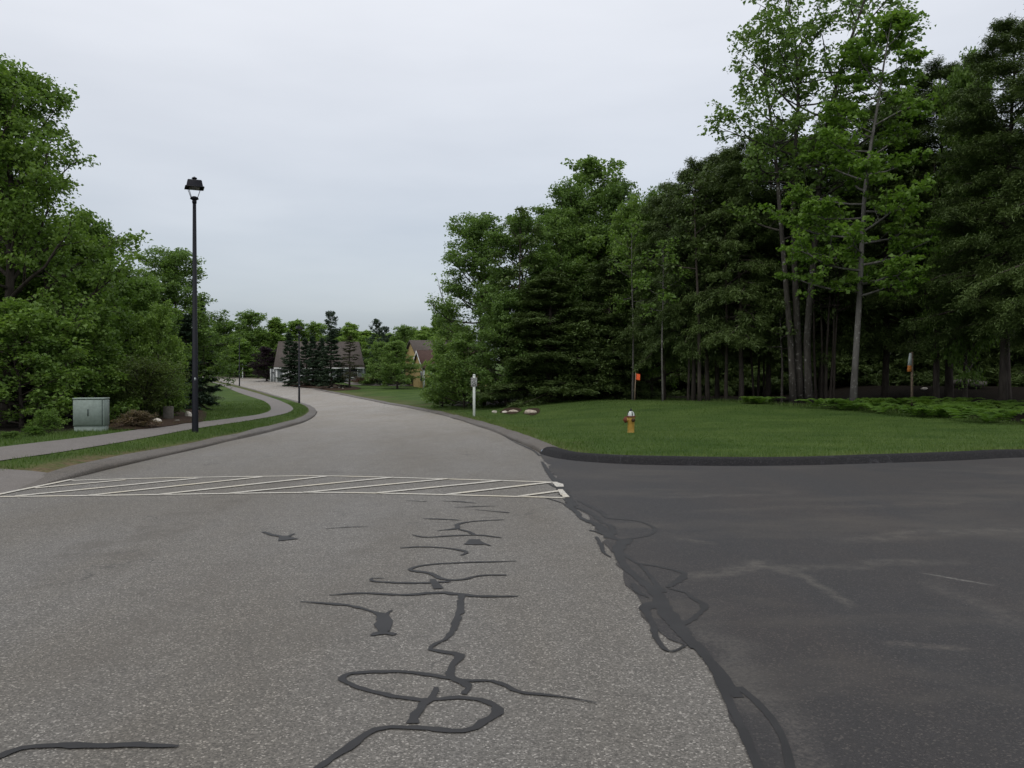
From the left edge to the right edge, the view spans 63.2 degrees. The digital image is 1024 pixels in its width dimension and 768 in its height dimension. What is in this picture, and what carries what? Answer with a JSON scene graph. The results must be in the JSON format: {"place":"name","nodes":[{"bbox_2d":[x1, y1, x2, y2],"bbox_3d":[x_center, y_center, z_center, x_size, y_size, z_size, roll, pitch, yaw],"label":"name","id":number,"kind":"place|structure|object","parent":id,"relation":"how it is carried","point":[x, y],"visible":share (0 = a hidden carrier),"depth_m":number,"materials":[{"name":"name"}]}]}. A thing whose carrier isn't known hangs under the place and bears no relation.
{"place":"outdoors","nodes":[
{"label":"outdoors","id":0,"kind":"place"},
{"bbox_2d":[0,469,45,492],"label":"path apron","id":1,"kind":"object","parent":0,"point":[11,479],"visible":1,"depth_m":13.86,"materials":[{"name":"concrete"}]},
{"bbox_2d":[0,382,292,460],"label":"path","id":2,"kind":"structure","parent":0,"point":[279,407],"depth_m":21.06,"materials":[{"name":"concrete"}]},
{"bbox_2d":[0,377,752,767],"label":"road","id":3,"kind":"structure","parent":0,"point":[196,631],"depth_m":6.02,"materials":[{"name":"grey asphalt"}]},
{"bbox_2d":[19,381,316,488],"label":"asphalt kerb","id":4,"kind":"structure","parent":3,"relation":"on","point":[77,470],"depth_m":18.32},
{"bbox_2d":[0,475,568,497],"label":"crosswalk marking","id":5,"kind":"object","parent":3,"relation":"on","point":[563,493],"visible":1,"depth_m":13.07,"materials":[{"name":"white paint"}]},
{"bbox_2d":[202,376,558,452],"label":"asphalt kerb","id":6,"kind":"structure","parent":3,"relation":"on","point":[537,445],"depth_m":31.67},
{"bbox_2d":[0,430,795,767],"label":"crack sealant","id":7,"kind":"object","parent":3,"relation":"on","point":[674,622],"visible":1,"depth_m":5.24,"materials":[{"name":"black asphalt"}]},
{"bbox_2d":[0,364,1023,472],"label":"ground","id":8,"kind":"structure","parent":0,"point":[407,395],"depth_m":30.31,"materials":[{"name":"green plant"}]},
{"bbox_2d":[0,181,36,406],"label":"maple tree","id":9,"kind":"object","parent":8,"relation":"on","point":[3,246],"visible":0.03,"depth_m":29.89,"materials":[{"name":"green plant"}]},
{"bbox_2d":[0,296,93,427],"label":"maple tree","id":10,"kind":"object","parent":8,"relation":"on","point":[16,319],"visible":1,"depth_m":25.03,"materials":[{"name":"green plant"}]},
{"bbox_2d":[23,407,70,433],"bbox_3d":[-12.271,1.009,21.887,1.128,0.801,0.849,0,1,-10],"label":"shrub","id":11,"kind":"object","parent":8,"relation":"on","point":[45,418],"visible":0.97,"depth_m":21.81,"materials":[{"name":"green plant"}]},
{"bbox_2d":[0,250,138,421],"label":"maple tree","id":12,"kind":"object","parent":8,"relation":"on","point":[31,287],"visible":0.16,"depth_m":29.59,"materials":[{"name":"green plant"}]},
{"bbox_2d":[0,53,152,423],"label":"maple tree","id":13,"kind":"object","parent":8,"relation":"on","point":[33,186],"visible":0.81,"depth_m":27.48,"materials":[{"name":"green plant"}]},
{"bbox_2d":[72,397,109,431],"bbox_3d":[-11.871,0.955,23.482,0.827,1.134,0.592,0,1,-11],"label":"utility cabinet","id":14,"kind":"object","parent":8,"relation":"on","point":[90,414],"visible":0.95,"depth_m":23.23,"materials":[{"name":"green metal"}]},
{"bbox_2d":[44,207,180,397],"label":"maple tree","id":15,"kind":"object","parent":8,"relation":"on","point":[127,296],"visible":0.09,"depth_m":33.78,"materials":[{"name":"green plant"}]},
{"bbox_2d":[107,265,174,373],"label":"forest tree","id":16,"kind":"object","parent":8,"relation":"on","point":[139,273],"visible":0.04,"depth_m":46.25,"materials":[{"name":"green plant"}]},
{"bbox_2d":[109,408,206,428],"bbox_3d":[-16.354,1.433,39.417,3.613,0.716,32.830,0,1,-20],"label":"mulch bed","id":17,"kind":"object","parent":8,"relation":"on","point":[181,417],"visible":0.29,"depth_m":28.26,"materials":[{"name":"brown soil"}]},
{"bbox_2d":[26,310,143,422],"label":"maple tree","id":18,"kind":"object","parent":17,"relation":"on","point":[108,352],"visible":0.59,"depth_m":28.07,"materials":[{"name":"green plant"}]},
{"bbox_2d":[109,409,161,427],"bbox_3d":[-11.168,1.072,24.759,1.212,0.664,1.612,0,1,41],"label":"shrub","id":19,"kind":"object","parent":17,"relation":"on","point":[140,417],"visible":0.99,"depth_m":24.60,"materials":[{"name":"brown plant"}]},
{"bbox_2d":[94,352,199,418],"bbox_3d":[-12.876,0.157,29.372,3.129,2.631,3.152,0,1,28],"label":"shrub","id":20,"kind":"object","parent":17,"relation":"on","point":[145,378],"visible":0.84,"depth_m":29.12,"materials":[{"name":"green plant"}]},
{"bbox_2d":[110,275,191,409],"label":"maple tree","id":21,"kind":"object","parent":17,"relation":"on","point":[149,290],"visible":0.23,"depth_m":37.69,"materials":[{"name":"green plant"}]},
{"bbox_2d":[121,299,188,415],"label":"maple tree","id":22,"kind":"object","parent":17,"relation":"on","point":[153,329],"visible":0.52,"depth_m":32.86,"materials":[{"name":"green plant"}]},
{"bbox_2d":[142,372,191,415],"bbox_3d":[-13.484,0.498,32.474,2.019,1.925,2.033,0,1,1],"label":"shrub","id":23,"kind":"object","parent":17,"relation":"on","point":[178,389],"visible":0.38,"depth_m":32.37,"materials":[{"name":"green plant"}]},
{"bbox_2d":[171,311,216,409],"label":"spruce tree","id":24,"kind":"object","parent":17,"relation":"on","point":[185,331],"visible":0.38,"depth_m":46.88,"materials":[{"name":"green plant"}]},
{"bbox_2d":[188,298,222,409],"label":"spruce tree","id":25,"kind":"object","parent":17,"relation":"on","point":[210,389],"visible":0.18,"depth_m":51.94,"materials":[{"name":"green plant"}]},
{"bbox_2d":[131,245,245,408],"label":"oak tree","id":26,"kind":"object","parent":8,"relation":"on","point":[172,275],"visible":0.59,"depth_m":49.64,"materials":[{"name":"green plant"}]},
{"bbox_2d":[184,177,204,432],"bbox_3d":[-9.406,-2.252,24.669,0.536,7.785,0.536,0,1,-24],"label":"street lamp","id":27,"kind":"object","parent":8,"relation":"on","point":[193,183],"visible":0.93,"depth_m":24.61,"materials":[{"name":"black metal"}]},
{"bbox_2d":[198,319,253,366],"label":"leafy tree","id":28,"kind":"object","parent":8,"relation":"on","point":[221,330],"visible":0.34,"depth_m":163.78,"materials":[{"name":"green plant"}]},
{"bbox_2d":[226,340,260,376],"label":"leafy tree","id":29,"kind":"object","parent":8,"relation":"on","point":[246,356],"visible":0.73,"depth_m":147.24,"materials":[{"name":"green plant"}]},
{"bbox_2d":[219,309,273,357],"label":"leafy tree","id":30,"kind":"object","parent":8,"relation":"on","point":[246,320],"visible":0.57,"depth_m":168.35,"materials":[{"name":"green plant"}]},
{"bbox_2d":[247,346,276,380],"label":"plum tree","id":31,"kind":"object","parent":8,"relation":"on","point":[264,353],"visible":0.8,"depth_m":135.22,"materials":[{"name":"purple plant"}]},
{"bbox_2d":[259,316,291,362],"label":"leafy tree","id":32,"kind":"object","parent":8,"relation":"on","point":[275,326],"visible":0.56,"depth_m":170.73,"materials":[{"name":"green plant"}]},
{"bbox_2d":[300,320,327,340],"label":"leafy tree","id":33,"kind":"object","parent":8,"relation":"on","point":[314,327],"visible":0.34,"depth_m":180.49,"materials":[{"name":"green plant"}]},
{"bbox_2d":[270,341,365,381],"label":"grey house","id":34,"kind":"structure","parent":8,"relation":"on","point":[278,363],"depth_m":134.28,"materials":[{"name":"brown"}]},
{"bbox_2d":[287,382,360,389],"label":"mulch bed","id":35,"kind":"object","parent":8,"relation":"on","point":[334,388],"visible":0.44,"depth_m":110.72,"materials":[{"name":"brown soil"}]},
{"bbox_2d":[275,332,301,386],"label":"spruce tree","id":36,"kind":"object","parent":35,"relation":"on","point":[289,342],"visible":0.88,"depth_m":121.34,"materials":[{"name":"green plant"}]},
{"bbox_2d":[290,337,312,386],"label":"spruce tree","id":37,"kind":"object","parent":35,"relation":"on","point":[305,342],"visible":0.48,"depth_m":118.99,"materials":[{"name":"green plant"}]},
{"bbox_2d":[300,335,323,387],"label":"spruce tree","id":38,"kind":"object","parent":35,"relation":"on","point":[311,346],"visible":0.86,"depth_m":116.52,"materials":[{"name":"green plant"}]},
{"bbox_2d":[316,328,351,387],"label":"spruce tree","id":39,"kind":"object","parent":35,"relation":"on","point":[331,335],"visible":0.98,"depth_m":109.32,"materials":[{"name":"green plant"}]},
{"bbox_2d":[335,334,364,387],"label":"spruce tree","id":40,"kind":"object","parent":35,"relation":"on","point":[351,365],"visible":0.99,"depth_m":109.52,"materials":[{"name":"green plant"}]},
{"bbox_2d":[319,311,341,341],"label":"pine tree","id":41,"kind":"object","parent":8,"relation":"on","point":[331,314],"visible":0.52,"depth_m":174.60,"materials":[{"name":"green plant"}]},
{"bbox_2d":[337,321,368,350],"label":"leafy tree","id":42,"kind":"object","parent":8,"relation":"on","point":[348,329],"visible":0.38,"depth_m":169.22,"materials":[{"name":"green plant"}]},
{"bbox_2d":[362,318,388,366],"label":"pine tree","id":43,"kind":"object","parent":8,"relation":"on","point":[377,328],"visible":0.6,"depth_m":127.56,"materials":[{"name":"green plant"}]},
{"bbox_2d":[361,340,392,384],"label":"leafy tree","id":44,"kind":"object","parent":8,"relation":"on","point":[376,353],"visible":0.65,"depth_m":121.17,"materials":[{"name":"green plant"}]},
{"bbox_2d":[373,340,422,388],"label":"maple tree","id":45,"kind":"object","parent":8,"relation":"on","point":[395,359],"visible":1,"depth_m":108.95,"materials":[{"name":"green plant"}]},
{"bbox_2d":[391,324,417,369],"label":"leafy tree","id":46,"kind":"object","parent":8,"relation":"on","point":[403,331],"visible":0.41,"depth_m":163.86,"materials":[{"name":"green plant"}]},
{"bbox_2d":[405,340,486,387],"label":"yellow house","id":47,"kind":"structure","parent":8,"relation":"on","point":[418,351],"depth_m":115.49,"materials":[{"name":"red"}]},
{"bbox_2d":[422,350,470,407],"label":"maple tree","id":48,"kind":"object","parent":8,"relation":"on","point":[437,402],"visible":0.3,"depth_m":59.24,"materials":[{"name":"green plant"}]},
{"bbox_2d":[420,329,496,408],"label":"maple tree","id":49,"kind":"object","parent":8,"relation":"on","point":[458,345],"visible":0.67,"depth_m":54.35,"materials":[{"name":"green plant"}]},
{"bbox_2d":[423,211,524,404],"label":"oak tree","id":50,"kind":"object","parent":8,"relation":"on","point":[472,245],"visible":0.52,"depth_m":57.18,"materials":[{"name":"green plant"}]},
{"bbox_2d":[445,288,549,405],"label":"maple tree","id":51,"kind":"object","parent":8,"relation":"on","point":[505,303],"visible":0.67,"depth_m":52.17,"materials":[{"name":"green plant"}]},
{"bbox_2d":[489,206,544,404],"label":"forest tree","id":52,"kind":"object","parent":8,"relation":"on","point":[519,266],"visible":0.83,"depth_m":52.90,"materials":[{"name":"green plant"}]},
{"bbox_2d":[471,208,574,395],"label":"oak tree","id":53,"kind":"object","parent":8,"relation":"on","point":[510,244],"visible":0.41,"depth_m":53.82,"materials":[{"name":"green plant"}]},
{"bbox_2d":[466,269,608,408],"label":"hemlock tree","id":54,"kind":"object","parent":8,"relation":"on","point":[541,297],"visible":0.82,"depth_m":50.95,"materials":[{"name":"green plant"}]},
{"bbox_2d":[512,207,599,395],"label":"oak tree","id":55,"kind":"object","parent":8,"relation":"on","point":[558,225],"visible":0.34,"depth_m":56.36,"materials":[{"name":"green plant"}]},
{"bbox_2d":[525,176,618,346],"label":"oak tree","id":56,"kind":"object","parent":8,"relation":"on","point":[563,195],"visible":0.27,"depth_m":57.56,"materials":[{"name":"green plant"}]},
{"bbox_2d":[526,314,618,399],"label":"hemlock sapling","id":57,"kind":"object","parent":8,"relation":"on","point":[593,340],"visible":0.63,"depth_m":50.91,"materials":[{"name":"green plant"}]},
{"bbox_2d":[540,154,629,307],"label":"oak tree","id":58,"kind":"object","parent":8,"relation":"on","point":[589,173],"visible":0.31,"depth_m":58.83,"materials":[{"name":"green plant"}]},
{"bbox_2d":[542,254,675,400],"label":"hemlock tree","id":59,"kind":"object","parent":8,"relation":"on","point":[605,281],"visible":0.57,"depth_m":52.07,"materials":[{"name":"green plant"}]},
{"bbox_2d":[577,177,657,396],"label":"oak tree","id":60,"kind":"object","parent":8,"relation":"on","point":[609,206],"visible":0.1,"depth_m":58.33,"materials":[{"name":"green plant"}]},
{"bbox_2d":[606,216,657,399],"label":"forest tree","id":61,"kind":"object","parent":8,"relation":"on","point":[624,267],"visible":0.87,"depth_m":49.92,"materials":[{"name":"green plant"}]},
{"bbox_2d":[594,192,672,398],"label":"tree","id":62,"kind":"object","parent":8,"relation":"on","point":[631,209],"visible":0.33,"depth_m":53.20,"materials":[{"name":"green plant"}]},
{"bbox_2d":[619,183,690,396],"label":"tree","id":63,"kind":"object","parent":8,"relation":"on","point":[649,194],"visible":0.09,"depth_m":54.72,"materials":[{"name":"green plant"}]},
{"bbox_2d":[628,237,692,399],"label":"forest tree","id":64,"kind":"object","parent":8,"relation":"on","point":[665,295],"visible":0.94,"depth_m":45.94,"materials":[{"name":"green plant"}]},
{"bbox_2d":[616,178,713,399],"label":"hemlock tree","id":65,"kind":"object","parent":8,"relation":"on","point":[639,325],"visible":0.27,"depth_m":49.25,"materials":[{"name":"green plant"}]},
{"bbox_2d":[653,259,715,400],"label":"forest tree","id":66,"kind":"object","parent":8,"relation":"on","point":[688,378],"visible":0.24,"depth_m":46.93,"materials":[{"name":"green plant"}]},
{"bbox_2d":[637,156,747,400],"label":"hemlock tree","id":67,"kind":"object","parent":8,"relation":"on","point":[672,336],"visible":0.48,"depth_m":46.26,"materials":[{"name":"green plant"}]},
{"bbox_2d":[663,164,726,400],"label":"forest tree","id":68,"kind":"object","parent":8,"relation":"on","point":[706,246],"visible":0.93,"depth_m":44.90,"materials":[{"name":"green plant"}]},
{"bbox_2d":[677,170,731,400],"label":"forest tree","id":69,"kind":"object","parent":8,"relation":"on","point":[707,389],"visible":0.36,"depth_m":45.87,"materials":[{"name":"green plant"}]},
{"bbox_2d":[666,149,777,399],"bbox_3d":[11.866,-6.318,48.972,6.368,14.998,6.493,0,1,-33],"label":"hemlock tree","id":70,"kind":"object","parent":8,"relation":"on","point":[715,158],"visible":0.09,"depth_m":48.47,"materials":[{"name":"green plant"}]},
{"bbox_2d":[658,190,788,395],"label":"hemlock tree","id":71,"kind":"object","parent":8,"relation":"on","point":[681,375],"visible":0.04,"depth_m":64.84,"materials":[{"name":"green plant"}]},
{"bbox_2d":[697,188,753,400],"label":"forest tree","id":72,"kind":"object","parent":8,"relation":"on","point":[726,319],"visible":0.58,"depth_m":44.79,"materials":[{"name":"green plant"}]},
{"bbox_2d":[678,137,803,400],"bbox_3d":[12.438,-6.096,45.179,6.664,14.492,6.537,0,1,-32],"label":"hemlock tree","id":73,"kind":"object","parent":8,"relation":"on","point":[730,159],"visible":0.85,"depth_m":44.05,"materials":[{"name":"green plant"}]},
{"bbox_2d":[702,350,785,395],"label":"hemlock tree","id":74,"kind":"object","parent":8,"relation":"on","point":[732,393],"visible":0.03,"depth_m":62.95,"materials":[{"name":"green plant"}]},
{"bbox_2d":[704,9,836,402],"bbox_3d":[13.486,-8.693,41.776,5.986,19.767,5.752,0,1,-44],"label":"oak tree","id":75,"kind":"object","parent":8,"relation":"on","point":[795,118],"visible":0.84,"depth_m":41.65,"materials":[{"name":"green plant"}]},
{"bbox_2d":[742,285,805,401],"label":"forest tree","id":76,"kind":"object","parent":8,"relation":"on","point":[777,300],"visible":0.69,"depth_m":42.83,"materials":[{"name":"green plant"}]},
{"bbox_2d":[723,121,839,399],"bbox_3d":[15.014,-7.065,47.842,7.339,16.527,7.483,0,1,-19],"label":"hemlock tree","id":77,"kind":"object","parent":8,"relation":"on","point":[768,371],"visible":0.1,"depth_m":46.76,"materials":[{"name":"green plant"}]},
{"bbox_2d":[697,0,901,401],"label":"oak tree","id":78,"kind":"object","parent":8,"relation":"on","point":[766,80],"visible":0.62,"depth_m":41.43,"materials":[{"name":"green plant"}]},
{"bbox_2d":[777,217,842,401],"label":"forest tree","id":79,"kind":"object","parent":8,"relation":"on","point":[805,285],"visible":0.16,"depth_m":43.94,"materials":[{"name":"green plant"}]},
{"bbox_2d":[762,221,882,390],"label":"hemlock tree","id":80,"kind":"object","parent":8,"relation":"on","point":[860,367],"visible":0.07,"depth_m":58.72,"materials":[{"name":"green plant"}]},
{"bbox_2d":[797,224,850,399],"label":"forest tree","id":81,"kind":"object","parent":8,"relation":"on","point":[821,390],"visible":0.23,"depth_m":43.93,"materials":[{"name":"green plant"}]},
{"bbox_2d":[763,120,896,399],"bbox_3d":[17.584,-6.985,46.678,7.905,16.355,8.060,0,1,27],"label":"hemlock tree","id":82,"kind":"object","parent":8,"relation":"on","point":[842,318],"visible":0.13,"depth_m":45.05,"materials":[{"name":"green plant"}]},
{"bbox_2d":[799,221,866,400],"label":"forest tree","id":83,"kind":"object","parent":8,"relation":"on","point":[833,310],"visible":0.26,"depth_m":43.43,"materials":[{"name":"green plant"}]},
{"bbox_2d":[799,229,873,398],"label":"forest tree","id":84,"kind":"object","parent":8,"relation":"on","point":[832,363],"visible":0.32,"depth_m":43.44,"materials":[{"name":"green plant"}]},
{"bbox_2d":[742,0,936,402],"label":"oak tree","id":85,"kind":"object","parent":8,"relation":"on","point":[790,173],"visible":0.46,"depth_m":41.18,"materials":[{"name":"green plant"}]},
{"bbox_2d":[808,235,875,397],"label":"forest tree","id":86,"kind":"object","parent":8,"relation":"on","point":[838,299],"visible":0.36,"depth_m":43.43,"materials":[{"name":"green plant"}]},
{"bbox_2d":[785,198,901,386],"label":"hemlock tree","id":87,"kind":"object","parent":8,"relation":"on","point":[860,371],"visible":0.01,"depth_m":59.52,"materials":[{"name":"green plant"}]},
{"bbox_2d":[757,6,948,403],"bbox_3d":[15.905,-8.021,38.187,7.420,18.596,6.843,0,1,40],"label":"maple tree","id":88,"kind":"object","parent":8,"relation":"on","point":[870,167],"visible":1,"depth_m":37.64,"materials":[{"name":"green plant"}]},
{"bbox_2d":[836,213,913,385],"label":"hemlock tree","id":89,"kind":"object","parent":8,"relation":"on","point":[872,381],"visible":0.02,"depth_m":58.80,"materials":[{"name":"green plant"}]},
{"bbox_2d":[739,396,1023,421],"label":"ferns","id":90,"kind":"object","parent":8,"relation":"on","point":[946,407],"visible":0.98,"depth_m":33.95,"materials":[{"name":"green plant"}]},
{"bbox_2d":[812,87,956,397],"bbox_3d":[20.857,-7.760,45.721,8.440,17.772,8.605,0,1,4],"label":"hemlock tree","id":91,"kind":"object","parent":8,"relation":"on","point":[883,325],"visible":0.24,"depth_m":44.74,"materials":[{"name":"green plant"}]},
{"bbox_2d":[829,185,974,384],"bbox_3d":[28.093,-7.781,62.177,10.928,17.166,12.102,0,1,20],"label":"hemlock tree","id":92,"kind":"object","parent":8,"relation":"on","point":[906,363],"visible":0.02,"depth_m":58.03,"materials":[{"name":"green plant"}]},
{"bbox_2d":[844,214,975,385],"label":"hemlock tree","id":93,"kind":"object","parent":8,"relation":"on","point":[877,374],"visible":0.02,"depth_m":57.81,"materials":[{"name":"green plant"}]},
{"bbox_2d":[859,171,971,385],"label":"hemlock tree","id":94,"kind":"object","parent":8,"relation":"on","point":[919,380],"visible":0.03,"depth_m":56.81,"materials":[{"name":"green plant"}]},
{"bbox_2d":[879,196,975,385],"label":"hemlock tree","id":95,"kind":"object","parent":8,"relation":"on","point":[898,361],"visible":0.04,"depth_m":57.42,"materials":[{"name":"green plant"}]},
{"bbox_2d":[898,150,969,400],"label":"forest tree","id":96,"kind":"object","parent":8,"relation":"on","point":[936,364],"visible":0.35,"depth_m":41.89,"materials":[{"name":"green plant"}]},
{"bbox_2d":[865,54,1022,399],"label":"hemlock tree","id":97,"kind":"object","parent":8,"relation":"on","point":[936,71],"visible":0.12,"depth_m":43.36,"materials":[{"name":"green plant"}]},
{"bbox_2d":[893,9,1023,402],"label":"hemlock tree","id":98,"kind":"object","parent":8,"relation":"on","point":[981,116],"visible":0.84,"depth_m":36.41,"materials":[{"name":"green plant"}]},
{"bbox_2d":[907,46,1023,396],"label":"tree","id":99,"kind":"object","parent":8,"relation":"on","point":[962,355],"visible":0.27,"depth_m":40.63,"materials":[{"name":"green plant"}]},
{"bbox_2d":[924,333,1023,385],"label":"hemlock tree","id":100,"kind":"object","parent":8,"relation":"on","point":[943,379],"visible":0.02,"depth_m":54.69,"materials":[{"name":"green plant"}]},
{"bbox_2d":[951,4,1023,354],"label":"hemlock tree","id":101,"kind":"object","parent":8,"relation":"on","point":[1014,304],"visible":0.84,"depth_m":33.94,"materials":[{"name":"green plant"}]},
{"bbox_2d":[976,165,1023,386],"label":"hemlock tree","id":102,"kind":"object","parent":8,"relation":"on","point":[1015,380],"visible":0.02,"depth_m":53.99,"materials":[{"name":"green plant"}]},
{"bbox_2d":[0,0,1023,450],"label":"sky","id":103,"kind":"structure","parent":0,"point":[332,145],"materials":[{"name":"white"}]},
{"bbox_2d":[540,454,1023,767],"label":"side street","id":104,"kind":"structure","parent":0,"point":[869,615],"depth_m":6.79,"materials":[{"name":"grey asphalt"}]},
{"bbox_2d":[539,447,1023,465],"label":"asphalt kerb","id":105,"kind":"structure","parent":104,"relation":"on","point":[556,452],"depth_m":17.08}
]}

